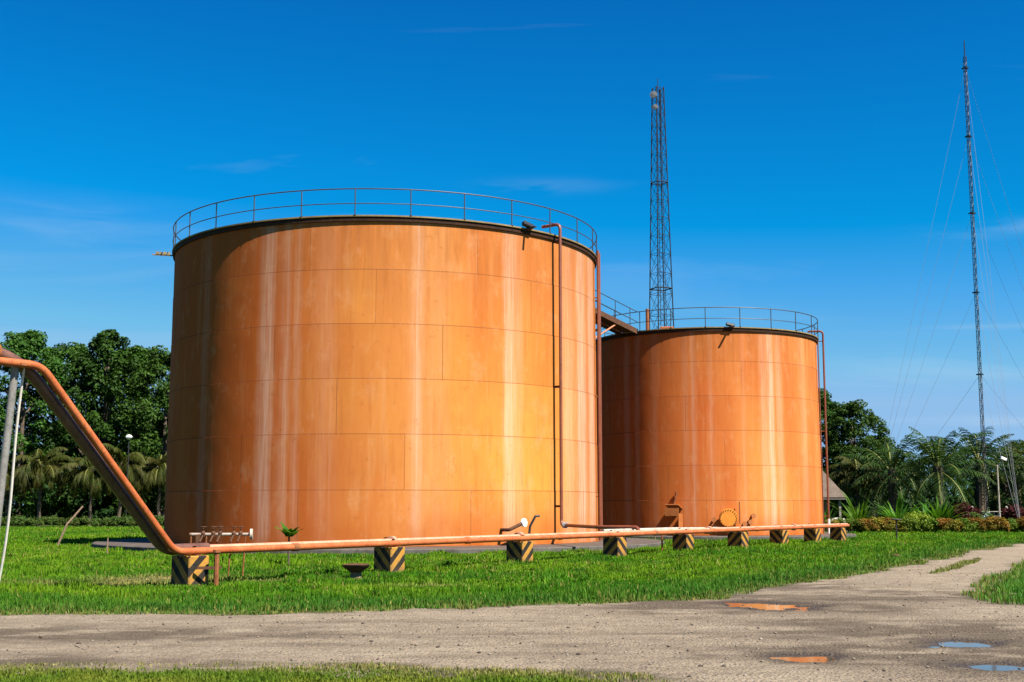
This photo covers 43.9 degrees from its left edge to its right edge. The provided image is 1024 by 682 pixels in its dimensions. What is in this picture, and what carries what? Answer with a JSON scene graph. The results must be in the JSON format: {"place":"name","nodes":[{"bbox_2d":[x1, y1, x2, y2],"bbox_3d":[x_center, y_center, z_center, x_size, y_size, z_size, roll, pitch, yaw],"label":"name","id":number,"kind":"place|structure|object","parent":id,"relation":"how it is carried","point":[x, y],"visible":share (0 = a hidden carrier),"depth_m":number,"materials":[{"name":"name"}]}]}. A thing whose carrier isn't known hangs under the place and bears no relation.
{"place":"outdoors","nodes":[
{"label":"outdoors","id":0,"kind":"place"},
{"bbox_2d":[0,544,1023,681],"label":"dirt road","id":1,"kind":"structure","parent":0,"point":[559,639],"depth_m":16.52,"materials":[{"name":"grey gravel"}]},
{"bbox_2d":[727,603,812,610],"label":"puddle","id":2,"kind":"object","parent":1,"relation":"on","point":[768,606],"visible":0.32,"depth_m":21.82,"materials":[{"name":"brown liquid"}]},
{"bbox_2d":[770,655,835,662],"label":"puddle","id":3,"kind":"object","parent":1,"relation":"on","point":[815,658],"visible":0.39,"depth_m":14.31,"materials":[{"name":"brown liquid"}]},
{"bbox_2d":[927,557,980,573],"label":"track weeds","id":4,"kind":"object","parent":1,"relation":"on","point":[957,565],"visible":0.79,"depth_m":35.96,"materials":[{"name":"green plant"}]},
{"bbox_2d":[930,641,994,647],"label":"puddle","id":5,"kind":"object","parent":1,"relation":"on","point":[961,644],"visible":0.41,"depth_m":15.77,"materials":[{"name":"blue liquid"}]},
{"bbox_2d":[968,664,1023,670],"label":"puddle","id":6,"kind":"object","parent":1,"relation":"on","point":[999,667],"visible":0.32,"depth_m":13.51,"materials":[{"name":"blue liquid"}]},
{"bbox_2d":[0,508,1023,681],"bbox_3d":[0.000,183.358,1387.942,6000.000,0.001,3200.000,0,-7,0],"label":"ground","id":7,"kind":"structure","parent":0,"point":[44,525],"depth_m":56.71,"materials":[{"name":"green plant"}]},
{"bbox_2d":[1,516,17,525],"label":"hedge bush","id":8,"kind":"object","parent":7,"relation":"on","point":[5,521],"visible":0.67,"depth_m":109.37,"materials":[{"name":"green plant"}]},
{"bbox_2d":[0,363,26,527],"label":"support pole","id":9,"kind":"object","parent":7,"relation":"on","point":[9,416],"visible":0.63,"depth_m":23.94,"materials":[{"name":"metal"}]},
{"bbox_2d":[4,463,33,516],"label":"fishtail palm","id":10,"kind":"object","parent":7,"relation":"on","point":[7,492],"visible":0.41,"depth_m":117.78,"materials":[{"name":"green plant"}]},
{"bbox_2d":[11,515,26,525],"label":"hedge bush","id":11,"kind":"object","parent":7,"relation":"on","point":[19,519],"visible":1,"depth_m":109.61,"materials":[{"name":"green plant"}]},
{"bbox_2d":[23,517,34,525],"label":"hedge bush","id":12,"kind":"object","parent":7,"relation":"on","point":[29,521],"visible":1,"depth_m":109.95,"materials":[{"name":"green plant"}]},
{"bbox_2d":[8,447,74,517],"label":"fishtail palm","id":13,"kind":"object","parent":7,"relation":"on","point":[50,469],"visible":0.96,"depth_m":114.76,"materials":[{"name":"green plant"}]},
{"bbox_2d":[34,516,48,525],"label":"hedge bush","id":14,"kind":"object","parent":7,"relation":"on","point":[39,521],"visible":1,"depth_m":109.44,"materials":[{"name":"green plant"}]},
{"bbox_2d":[0,329,84,524],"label":"broadleaf tree","id":15,"kind":"object","parent":7,"relation":"on","point":[28,344],"visible":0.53,"depth_m":125.12,"materials":[{"name":"green plant"}]},
{"bbox_2d":[46,515,60,525],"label":"hedge bush","id":16,"kind":"object","parent":7,"relation":"on","point":[54,520],"visible":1,"depth_m":109.64,"materials":[{"name":"green plant"}]},
{"bbox_2d":[4,341,112,518],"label":"broadleaf tree","id":17,"kind":"object","parent":7,"relation":"on","point":[69,352],"visible":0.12,"depth_m":131.14,"materials":[{"name":"green plant"}]},
{"bbox_2d":[58,517,65,524],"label":"hedge bush","id":18,"kind":"object","parent":7,"relation":"on","point":[62,521],"visible":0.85,"depth_m":109.81,"materials":[{"name":"green plant"}]},
{"bbox_2d":[57,506,82,545],"bbox_3d":[-19.421,8.181,55.801,1.106,1.891,0.163,3,-8,-22],"label":"leaning post","id":19,"kind":"object","parent":7,"relation":"on","point":[65,527],"visible":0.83,"depth_m":55.70,"materials":[{"name":"brown wood"}]},
{"bbox_2d":[64,517,77,525],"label":"hedge bush","id":20,"kind":"object","parent":7,"relation":"on","point":[73,521],"visible":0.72,"depth_m":109.40,"materials":[{"name":"green plant"}]},
{"bbox_2d":[75,515,90,525],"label":"hedge bush","id":21,"kind":"object","parent":7,"relation":"on","point":[84,519],"visible":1,"depth_m":109.72,"materials":[{"name":"green plant"}]},
{"bbox_2d":[59,456,120,525],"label":"fishtail palm","id":22,"kind":"object","parent":7,"relation":"on","point":[81,473],"visible":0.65,"depth_m":114.42,"materials":[{"name":"green plant"}]},
{"bbox_2d":[90,518,102,525],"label":"hedge bush","id":23,"kind":"object","parent":7,"relation":"on","point":[96,521],"visible":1,"depth_m":109.97,"materials":[{"name":"green plant"}]},
{"bbox_2d":[42,329,157,517],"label":"broadleaf tree","id":24,"kind":"object","parent":7,"relation":"on","point":[102,344],"visible":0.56,"depth_m":125.56,"materials":[{"name":"green plant"}]},
{"bbox_2d":[100,517,114,525],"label":"hedge bush","id":25,"kind":"object","parent":7,"relation":"on","point":[106,521],"visible":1,"depth_m":109.38,"materials":[{"name":"green plant"}]},
{"bbox_2d":[82,443,149,525],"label":"fishtail palm","id":26,"kind":"object","parent":7,"relation":"on","point":[135,465],"visible":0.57,"depth_m":115.75,"materials":[{"name":"green plant"}]},
{"bbox_2d":[110,516,123,525],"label":"hedge bush","id":27,"kind":"object","parent":7,"relation":"on","point":[116,520],"visible":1,"depth_m":109.60,"materials":[{"name":"green plant"}]},
{"bbox_2d":[82,345,167,523],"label":"broadleaf tree","id":28,"kind":"object","parent":7,"relation":"on","point":[137,351],"visible":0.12,"depth_m":128.92,"materials":[{"name":"green plant"}]},
{"bbox_2d":[119,515,132,524],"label":"hedge bush","id":29,"kind":"object","parent":7,"relation":"on","point":[126,519],"visible":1,"depth_m":109.89,"materials":[{"name":"green plant"}]},
{"bbox_2d":[125,435,131,524],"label":"garden lamp","id":30,"kind":"object","parent":7,"relation":"on","point":[128,437],"visible":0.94,"depth_m":113.58,"materials":[{"name":"white metal"}]},
{"bbox_2d":[107,345,170,516],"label":"broadleaf tree","id":31,"kind":"object","parent":7,"relation":"on","point":[160,359],"visible":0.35,"depth_m":123.72,"materials":[{"name":"green plant"}]},
{"bbox_2d":[133,453,166,515],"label":"fishtail palm","id":32,"kind":"object","parent":7,"relation":"on","point":[158,474],"visible":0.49,"depth_m":117.29,"materials":[{"name":"green plant"}]},
{"bbox_2d":[150,395,168,508],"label":"broadleaf tree","id":33,"kind":"object","parent":7,"relation":"on","point":[160,435],"visible":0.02,"depth_m":127.29,"materials":[{"name":"green plant"}]},
{"bbox_2d":[155,516,163,525],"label":"hedge bush","id":34,"kind":"object","parent":7,"relation":"on","point":[160,519],"visible":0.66,"depth_m":109.84,"materials":[{"name":"green plant"}]},
{"bbox_2d":[171,546,208,586],"bbox_3d":[-6.963,4.879,27.499,0.660,0.982,0.520,-6,-10,41],"label":"pipe support","id":35,"kind":"object","parent":7,"relation":"on","point":[184,571],"visible":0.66,"depth_m":27.28,"materials":[{"name":"concrete"}]},
{"bbox_2d":[0,345,210,554],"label":"brown pipe","id":36,"kind":"object","parent":35,"relation":"on","point":[34,378],"visible":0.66,"depth_m":25.49,"materials":[{"name":"metal"}]},
{"bbox_2d":[0,368,24,579],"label":"rope","id":37,"kind":"object","parent":36,"relation":"hanging from","point":[13,468],"visible":1,"depth_m":24.47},
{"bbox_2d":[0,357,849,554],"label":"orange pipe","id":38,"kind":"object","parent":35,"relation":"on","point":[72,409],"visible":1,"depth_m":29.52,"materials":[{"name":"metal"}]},
{"bbox_2d":[196,550,220,585],"bbox_3d":[-6.479,4.892,27.171,0.520,0.850,0.152,3,-8,-20],"label":"standpipe","id":39,"kind":"object","parent":7,"relation":"on","point":[216,567],"visible":0.92,"depth_m":27.18,"materials":[{"name":"metal"}]},
{"bbox_2d":[189,526,252,575],"bbox_3d":[-7.018,5.084,30.551,1.520,1.249,0.364,1,-8,-8],"label":"valve manifold","id":40,"kind":"object","parent":7,"relation":"on","point":[219,534],"visible":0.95,"depth_m":30.62,"materials":[{"name":"metal"}]},
{"bbox_2d":[275,522,301,563],"bbox_3d":[-6.525,6.002,37.084,0.796,1.482,0.599,0,-7,0],"label":"sapling","id":41,"kind":"object","parent":7,"relation":"on","point":[287,532],"visible":0.99,"depth_m":37.05,"materials":[{"name":"green plant"}]},
{"bbox_2d":[0,660,684,681],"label":"roadside grass","id":42,"kind":"structure","parent":7,"relation":"on","point":[262,674],"depth_m":12.77,"materials":[{"name":"green plant"}]},
{"bbox_2d":[342,563,369,578],"bbox_3d":[-3.600,5.369,29.390,0.647,0.440,0.653,2,-8,-17],"label":"rusty vent","id":43,"kind":"object","parent":7,"relation":"on","point":[355,569],"visible":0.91,"depth_m":29.24,"materials":[{"name":"brown metal"}]},
{"bbox_2d":[92,538,663,554],"bbox_3d":[-5.868,9.295,58.498,25.600,0.250,25.600,0,-7,0],"label":"concrete pad","id":44,"kind":"object","parent":7,"relation":"on","point":[141,544],"visible":0.3,"depth_m":49.11,"materials":[{"name":"grey concrete"}]},
{"bbox_2d":[152,188,639,546],"bbox_3d":[-6.009,1.941,57.566,20.491,14.091,23.551,1,-7,-6],"label":"storage tank","id":45,"kind":"object","parent":44,"relation":"on","point":[346,377],"visible":0.98,"depth_m":50.68,"materials":[{"name":"metal"}]},
{"bbox_2d":[595,290,637,337],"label":"walkway","id":46,"kind":"structure","parent":45,"relation":"attached to","point":[614,324],"depth_m":70.32,"materials":[{"name":"metal"}]},
{"bbox_2d":[374,537,404,571],"bbox_3d":[-3.224,5.655,33.430,0.660,0.982,0.520,-6,-10,41],"label":"pipe support","id":47,"kind":"object","parent":7,"relation":"on","point":[389,559],"visible":0.72,"depth_m":33.22,"materials":[{"name":"concrete"}]},
{"bbox_2d":[0,428,1022,518],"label":"distant woodland","id":48,"kind":"object","parent":7,"relation":"on","point":[967,481],"visible":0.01,"depth_m":158.27,"materials":[{"name":"green plant"}]},
{"bbox_2d":[2,456,1023,524],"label":"undergrowth","id":49,"kind":"object","parent":7,"relation":"on","point":[98,514],"visible":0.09,"depth_m":119.47,"materials":[{"name":"green plant"}]},
{"bbox_2d":[506,533,532,561],"bbox_3d":[0.236,6.373,38.920,0.660,0.982,0.520,-6,-10,41],"label":"pipe support","id":50,"kind":"object","parent":7,"relation":"on","point":[519,550],"visible":0.73,"depth_m":38.72,"materials":[{"name":"concrete"}]},
{"bbox_2d":[603,530,626,556],"bbox_3d":[3.574,7.066,44.216,0.660,0.982,0.520,-6,-10,41],"label":"pipe support","id":51,"kind":"object","parent":7,"relation":"on","point":[615,546],"visible":0.73,"depth_m":44.00,"materials":[{"name":"concrete"}]},
{"bbox_2d":[601,527,715,549],"bbox_3d":[6.442,7.757,49.798,1.084,0.942,12.554,-4,-8,27],"label":"white pipe","id":52,"kind":"object","parent":7,"relation":"on","point":[653,529],"visible":0.29,"depth_m":48.43,"materials":[{"name":"metal"}]},
{"bbox_2d":[673,528,693,550],"bbox_3d":[6.602,7.695,49.019,0.660,0.982,0.520,-6,-10,41],"label":"pipe support","id":53,"kind":"object","parent":7,"relation":"on","point":[683,541],"visible":0.73,"depth_m":48.81,"materials":[{"name":"concrete"}]},
{"bbox_2d":[727,526,748,546],"bbox_3d":[9.541,8.305,53.681,0.700,0.982,0.560,-6,-10,41],"label":"pipe support","id":54,"kind":"object","parent":7,"relation":"on","point":[735,539],"visible":0.66,"depth_m":53.45,"materials":[{"name":"concrete"}]},
{"bbox_2d":[626,532,855,539],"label":"concrete pad","id":55,"kind":"object","parent":7,"relation":"on","point":[826,535],"visible":0.14,"depth_m":66.71,"materials":[{"name":"grey concrete"}]},
{"bbox_2d":[595,307,829,535],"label":"storage tank","id":56,"kind":"object","parent":55,"relation":"on","point":[705,426],"visible":0.86,"depth_m":69.35,"materials":[{"name":"metal"}]},
{"bbox_2d":[769,525,788,543],"bbox_3d":[12.138,8.845,57.803,0.680,0.982,0.540,-6,-10,41],"label":"pipe support","id":57,"kind":"object","parent":7,"relation":"on","point":[779,536],"visible":0.74,"depth_m":57.58,"materials":[{"name":"concrete"}]},
{"bbox_2d":[210,523,847,546],"bbox_3d":[5.361,7.116,47.320,0.323,0.323,45.647,-5,-9,32],"label":"faded pipe","id":58,"kind":"object","parent":57,"relation":"on","point":[360,540],"visible":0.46,"depth_m":36.79,"materials":[{"name":"metal"}]},
{"bbox_2d":[804,528,820,541],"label":"pipe support","id":59,"kind":"object","parent":7,"relation":"on","point":[812,534],"visible":0.64,"depth_m":61.44,"materials":[{"name":"concrete"}]},
{"bbox_2d":[823,471,846,517],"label":"pavilion","id":60,"kind":"structure","parent":7,"relation":"on","point":[835,493],"depth_m":94.54,"materials":[{"name":"paint"}]},
{"bbox_2d":[824,503,848,521],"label":"leafy lily","id":61,"kind":"object","parent":7,"relation":"on","point":[826,514],"visible":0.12,"depth_m":88.71,"materials":[{"name":"green plant"}]},
{"bbox_2d":[818,388,856,513],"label":"broadleaf tree","id":62,"kind":"object","parent":7,"relation":"on","point":[830,404],"visible":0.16,"depth_m":110.47,"materials":[{"name":"green plant"}]},
{"bbox_2d":[830,523,845,540],"bbox_3d":[16.655,9.782,64.968,0.660,0.982,0.520,-6,-10,41],"label":"pipe support","id":63,"kind":"object","parent":7,"relation":"on","point":[839,533],"visible":0.68,"depth_m":64.75,"materials":[{"name":"concrete"}]},
{"bbox_2d":[832,518,857,531],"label":"croton bush","id":64,"kind":"object","parent":7,"relation":"on","point":[842,520],"visible":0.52,"depth_m":85.51,"materials":[{"name":"green plant"}]},
{"bbox_2d":[825,456,885,510],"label":"fishtail palm","id":65,"kind":"object","parent":7,"relation":"on","point":[839,475],"visible":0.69,"depth_m":99.85,"materials":[{"name":"green plant"}]},
{"bbox_2d":[845,518,866,531],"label":"croton bush","id":66,"kind":"object","parent":7,"relation":"on","point":[858,526],"visible":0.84,"depth_m":85.21,"materials":[{"name":"green plant"}]},
{"bbox_2d":[834,491,888,522],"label":"leafy lily","id":67,"kind":"object","parent":7,"relation":"on","point":[864,512],"visible":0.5,"depth_m":88.79,"materials":[{"name":"green plant"}]},
{"bbox_2d":[821,399,905,519],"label":"broadleaf tree","id":68,"kind":"object","parent":7,"relation":"on","point":[850,410],"visible":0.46,"depth_m":108.62,"materials":[{"name":"green plant"}]},
{"bbox_2d":[856,518,879,531],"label":"croton bush","id":69,"kind":"object","parent":7,"relation":"on","point":[867,521],"visible":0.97,"depth_m":85.09,"materials":[{"name":"plant"}]},
{"bbox_2d":[835,453,910,516],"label":"oil palm","id":70,"kind":"object","parent":7,"relation":"on","point":[862,460],"visible":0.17,"depth_m":105.00,"materials":[{"name":"green plant"}]},
{"bbox_2d":[861,516,889,531],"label":"croton bush","id":71,"kind":"object","parent":7,"relation":"on","point":[876,520],"visible":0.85,"depth_m":85.32,"materials":[{"name":"plant"}]},
{"bbox_2d":[879,517,894,529],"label":"croton bush","id":72,"kind":"object","parent":7,"relation":"on","point":[886,522],"visible":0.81,"depth_m":85.47,"materials":[{"name":"plant"}]},
{"bbox_2d":[839,432,943,517],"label":"oil palm","id":73,"kind":"object","parent":7,"relation":"on","point":[892,483],"visible":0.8,"depth_m":97.09,"materials":[{"name":"green plant"}]},
{"bbox_2d":[891,518,900,537],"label":"marker post","id":74,"kind":"object","parent":7,"relation":"on","point":[896,525],"visible":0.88,"depth_m":68.14,"materials":[{"name":"black metal"}]},
{"bbox_2d":[884,518,907,531],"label":"croton bush","id":75,"kind":"object","parent":7,"relation":"on","point":[899,526],"visible":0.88,"depth_m":85.06,"materials":[{"name":"green plant"}]},
{"bbox_2d":[868,494,924,519],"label":"leafy lily","id":76,"kind":"object","parent":7,"relation":"on","point":[899,513],"visible":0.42,"depth_m":88.76,"materials":[{"name":"green plant"}]},
{"bbox_2d":[893,517,921,532],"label":"croton bush","id":77,"kind":"object","parent":7,"relation":"on","point":[912,522],"visible":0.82,"depth_m":85.11,"materials":[{"name":"green plant"}]},
{"bbox_2d":[883,459,953,508],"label":"oil palm","id":78,"kind":"object","parent":7,"relation":"on","point":[918,484],"visible":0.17,"depth_m":108.83,"materials":[{"name":"green plant"}]},
{"bbox_2d":[902,511,934,531],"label":"lime shrub","id":79,"kind":"object","parent":7,"relation":"on","point":[921,517],"visible":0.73,"depth_m":85.83,"materials":[{"name":"green plant"}]},
{"bbox_2d":[913,501,933,529],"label":"leafy lily","id":80,"kind":"object","parent":7,"relation":"on","point":[924,509],"visible":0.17,"depth_m":91.60,"materials":[{"name":"green plant"}]},
{"bbox_2d":[917,518,939,531],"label":"croton bush","id":81,"kind":"object","parent":7,"relation":"on","point":[924,524],"visible":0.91,"depth_m":85.47,"materials":[{"name":"green plant"}]},
{"bbox_2d":[872,426,1007,516],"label":"oil palm","id":82,"kind":"object","parent":7,"relation":"on","point":[939,482],"visible":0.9,"depth_m":94.98,"materials":[{"name":"green plant"}]},
{"bbox_2d":[909,493,970,529],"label":"leafy lily","id":83,"kind":"object","parent":7,"relation":"on","point":[943,511],"visible":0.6,"depth_m":89.52,"materials":[{"name":"green plant"}]},
{"bbox_2d":[933,518,953,530],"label":"croton bush","id":84,"kind":"object","parent":7,"relation":"on","point":[941,521],"visible":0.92,"depth_m":85.37,"materials":[{"name":"plant"}]},
{"bbox_2d":[872,41,1023,516],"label":"guyed mast","id":85,"kind":"object","parent":7,"relation":"on","point":[972,212],"visible":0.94,"depth_m":101.50,"materials":[{"name":"metal"}]},
{"bbox_2d":[942,519,964,531],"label":"croton bush","id":86,"kind":"object","parent":7,"relation":"on","point":[956,524],"visible":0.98,"depth_m":85.03,"materials":[{"name":"plant"}]},
{"bbox_2d":[951,501,981,519],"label":"red shrub","id":87,"kind":"object","parent":7,"relation":"on","point":[968,510],"visible":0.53,"depth_m":90.67,"materials":[{"name":"plant"}]},
{"bbox_2d":[957,517,979,531],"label":"croton bush","id":88,"kind":"object","parent":7,"relation":"on","point":[973,526],"visible":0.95,"depth_m":85.15,"materials":[{"name":"green plant"}]},
{"bbox_2d":[926,426,1023,517],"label":"oil palm","id":89,"kind":"object","parent":7,"relation":"on","point":[978,481],"visible":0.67,"depth_m":105.07,"materials":[{"name":"green leaf"},{"name":"bark"}]},
{"bbox_2d":[967,517,987,529],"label":"croton bush","id":90,"kind":"object","parent":7,"relation":"on","point":[974,520],"visible":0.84,"depth_m":85.50,"materials":[{"name":"plant"}]},
{"bbox_2d":[969,510,994,518],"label":"green shrub","id":91,"kind":"object","parent":7,"relation":"on","point":[975,514],"visible":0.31,"depth_m":87.98,"materials":[{"name":"green plant"}]},
{"bbox_2d":[976,518,999,531],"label":"croton bush","id":92,"kind":"object","parent":7,"relation":"on","point":[983,528],"visible":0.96,"depth_m":85.16,"materials":[{"name":"plant"}]},
{"bbox_2d":[960,559,1023,604],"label":"verge grass","id":93,"kind":"structure","parent":7,"relation":"on","point":[1001,593],"depth_m":25.93,"materials":[{"name":"green plant"}]},
{"bbox_2d":[961,442,1023,512],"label":"oil palm","id":94,"kind":"object","parent":7,"relation":"on","point":[1004,489],"visible":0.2,"depth_m":109.07,"materials":[{"name":"green plant"}]},
{"bbox_2d":[985,516,1010,531],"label":"croton bush","id":95,"kind":"object","parent":7,"relation":"on","point":[994,521],"visible":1,"depth_m":85.02,"materials":[{"name":"orange plant"}]},
{"bbox_2d":[973,441,1023,510],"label":"broadleaf tree","id":96,"kind":"object","parent":7,"relation":"on","point":[1001,482],"visible":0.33,"depth_m":106.75,"materials":[{"name":"green plant"}]},
{"bbox_2d":[996,456,1006,516],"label":"lamp post","id":97,"kind":"object","parent":7,"relation":"on","point":[1002,459],"visible":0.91,"depth_m":91.39,"materials":[{"name":"grey metal"}]},
{"bbox_2d":[989,440,1023,506],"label":"oil palm","id":98,"kind":"object","parent":7,"relation":"on","point":[1019,463],"visible":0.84,"depth_m":100.06,"materials":[{"name":"green plant"}]},
{"bbox_2d":[998,518,1018,531],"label":"croton bush","id":99,"kind":"object","parent":7,"relation":"on","point":[1012,523],"visible":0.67,"depth_m":85.26,"materials":[{"name":"green plant"}]},
{"bbox_2d":[1001,504,1023,527],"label":"red shrub","id":100,"kind":"object","parent":7,"relation":"on","point":[1010,512],"visible":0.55,"depth_m":91.80,"materials":[{"name":"plant"}]},
{"bbox_2d":[1014,516,1023,530],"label":"croton bush","id":101,"kind":"object","parent":7,"relation":"on","point":[1020,520],"visible":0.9,"depth_m":85.35,"materials":[{"name":"orange plant"}]},
{"bbox_2d":[0,0,1023,504],"label":"sky","id":102,"kind":"structure","parent":0,"point":[808,141],"materials":[{"name":"blue"}]},
{"bbox_2d":[649,78,673,329],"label":"lattice tower","id":103,"kind":"structure","parent":0,"point":[653,94],"depth_m":117.53,"materials":[{"name":"metal"}]},
{"bbox_2d":[824,519,840,531],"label":"croton bush","id":104,"kind":"object","parent":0,"point":[833,521],"visible":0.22,"depth_m":85.47,"materials":[{"name":"green plant"}]},
{"bbox_2d":[1009,519,1023,531],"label":"croton bush","id":105,"kind":"object","parent":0,"point":[1021,528],"visible":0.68,"depth_m":85.41,"materials":[{"name":"plant"}]}
]}

